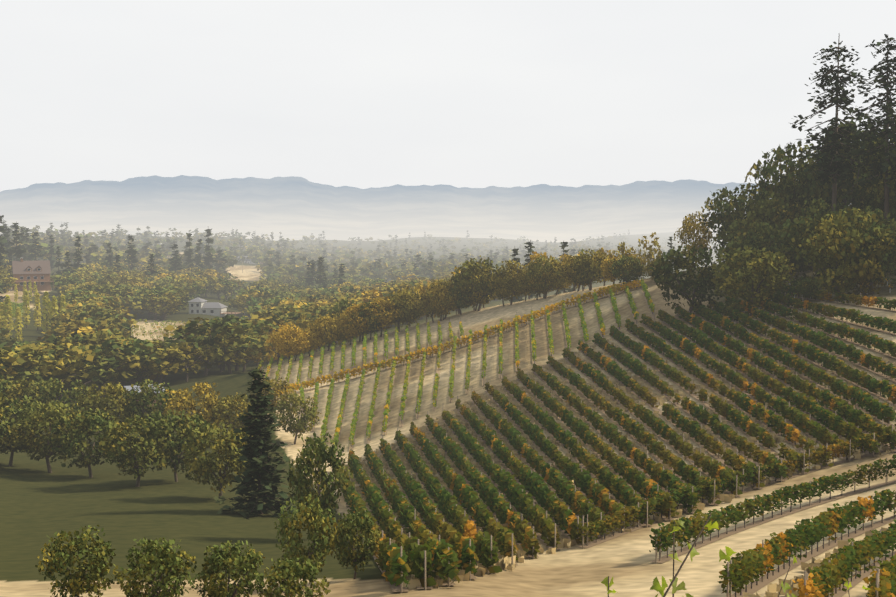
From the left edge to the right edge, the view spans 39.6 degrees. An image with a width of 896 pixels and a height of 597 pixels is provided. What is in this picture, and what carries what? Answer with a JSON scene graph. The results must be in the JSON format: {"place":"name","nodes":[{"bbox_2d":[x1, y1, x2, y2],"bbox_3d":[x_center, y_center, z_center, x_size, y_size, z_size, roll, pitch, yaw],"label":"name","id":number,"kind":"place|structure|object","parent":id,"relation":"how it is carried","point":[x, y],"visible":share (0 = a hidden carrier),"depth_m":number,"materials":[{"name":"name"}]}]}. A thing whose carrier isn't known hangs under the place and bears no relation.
{"place":"outdoors","nodes":[
{"label":"outdoors","id":0,"kind":"place"},
{"bbox_2d":[244,259,255,263],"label":"house","id":1,"kind":"structure","parent":0,"point":[249,261],"depth_m":1305.65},
{"bbox_2d":[0,175,895,596],"bbox_3d":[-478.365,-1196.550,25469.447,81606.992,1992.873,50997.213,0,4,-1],"label":"ground","id":2,"kind":"structure","parent":0,"point":[40,505],"depth_m":208.96,"materials":[{"name":"beige soil"}]},
{"bbox_2d":[0,301,23,318],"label":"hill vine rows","id":3,"kind":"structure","parent":2,"relation":"on","point":[14,306],"depth_m":478.40,"materials":[{"name":"green plant"}]},
{"bbox_2d":[12,258,53,290],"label":"brown gabled house","id":4,"kind":"structure","parent":2,"relation":"on","point":[38,272],"depth_m":577.97,"materials":[{"name":"brown paint"}]},
{"bbox_2d":[0,281,66,341],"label":"poplar trees","id":5,"kind":"object","parent":2,"relation":"on","point":[37,315],"visible":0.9,"depth_m":398.41,"materials":[{"name":"green plant"}]},
{"bbox_2d":[124,384,164,405],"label":"house","id":6,"kind":"structure","parent":2,"relation":"on","point":[129,387],"depth_m":227.96,"materials":[{"name":"grey metal"}]},
{"bbox_2d":[125,319,195,338],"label":"vine rows","id":7,"kind":"object","parent":2,"relation":"on","point":[142,329],"visible":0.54,"depth_m":442.86,"materials":[{"name":"plant"}]},
{"bbox_2d":[188,297,240,316],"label":"house","id":8,"kind":"structure","parent":2,"relation":"on","point":[197,305],"depth_m":532.13,"materials":[{"name":"white paint"}]},
{"bbox_2d":[243,297,264,319],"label":"palm trees","id":9,"kind":"object","parent":2,"relation":"on","point":[254,302],"visible":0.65,"depth_m":518.23,"materials":[{"name":"green plant"}]},
{"bbox_2d":[0,232,662,401],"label":"trees","id":10,"kind":"object","parent":2,"relation":"on","point":[88,340],"visible":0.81,"depth_m":326.44,"materials":[{"name":"green plant"}]},
{"bbox_2d":[0,215,675,302],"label":"conifer trees","id":11,"kind":"object","parent":2,"relation":"on","point":[5,244],"visible":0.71,"depth_m":755.48,"materials":[{"name":"green plant"}]},
{"bbox_2d":[258,320,463,381],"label":"vine rows","id":12,"kind":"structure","parent":2,"relation":"on","point":[353,348],"depth_m":246.51,"materials":[{"name":"green plant"}]},
{"bbox_2d":[0,217,724,282],"bbox_3d":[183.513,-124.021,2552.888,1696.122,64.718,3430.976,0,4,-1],"label":"distant trees","id":13,"kind":"object","parent":2,"relation":"on","point":[342,256],"visible":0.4,"depth_m":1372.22,"materials":[{"name":"green plant"}]},
{"bbox_2d":[0,114,895,596],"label":"trees","id":14,"kind":"object","parent":2,"relation":"on","point":[794,224],"visible":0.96,"depth_m":179.57,"materials":[{"name":"green plant"}]},
{"bbox_2d":[276,280,640,398],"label":"grapevine row","id":15,"kind":"object","parent":2,"relation":"on","point":[430,350],"visible":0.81,"depth_m":231.57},
{"bbox_2d":[299,278,655,448],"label":"vine rows","id":16,"kind":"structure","parent":2,"relation":"on","point":[353,424],"depth_m":208.93,"materials":[{"name":"green plant"}]},
{"bbox_2d":[214,33,895,518],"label":"conifer trees","id":17,"kind":"object","parent":2,"relation":"on","point":[260,465],"visible":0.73,"depth_m":190.81,"materials":[{"name":"green plant"}]},
{"bbox_2d":[261,276,892,596],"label":"vineyard posts","id":18,"kind":"object","parent":2,"relation":"on","point":[806,578],"visible":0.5,"depth_m":95.88,"materials":[{"name":"wood"}]},
{"bbox_2d":[260,286,895,596],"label":"vineyard under vine strips","id":19,"kind":"object","parent":2,"relation":"on","point":[755,587],"visible":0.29,"depth_m":128.89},
{"bbox_2d":[332,276,895,586],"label":"vine rows","id":20,"kind":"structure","parent":2,"relation":"on","point":[457,536],"depth_m":127.27,"materials":[{"name":"green plant"}]},
{"bbox_2d":[342,311,895,596],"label":"vineyard dry grass tufts","id":21,"kind":"object","parent":2,"relation":"on","point":[520,553],"visible":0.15,"depth_m":131.60,"materials":[{"name":"plant"}]},
{"bbox_2d":[601,515,870,596],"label":"vines","id":22,"kind":"object","parent":2,"relation":"on","point":[656,585],"visible":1,"depth_m":4.81,"materials":[{"name":"green plant"}]},
{"bbox_2d":[578,427,895,596],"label":"vine rows","id":23,"kind":"object","parent":2,"relation":"on","point":[778,549],"visible":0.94,"depth_m":74.26,"materials":[{"name":"green plant"}]},
{"bbox_2d":[771,278,890,300],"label":"young vine rows","id":24,"kind":"object","parent":2,"relation":"on","point":[794,293],"depth_m":187.28,"materials":[{"name":"green plant"}]},
{"bbox_2d":[0,0,895,191],"label":"sky","id":25,"kind":"structure","parent":0,"point":[362,94],"materials":[{"name":"white"}]}
]}

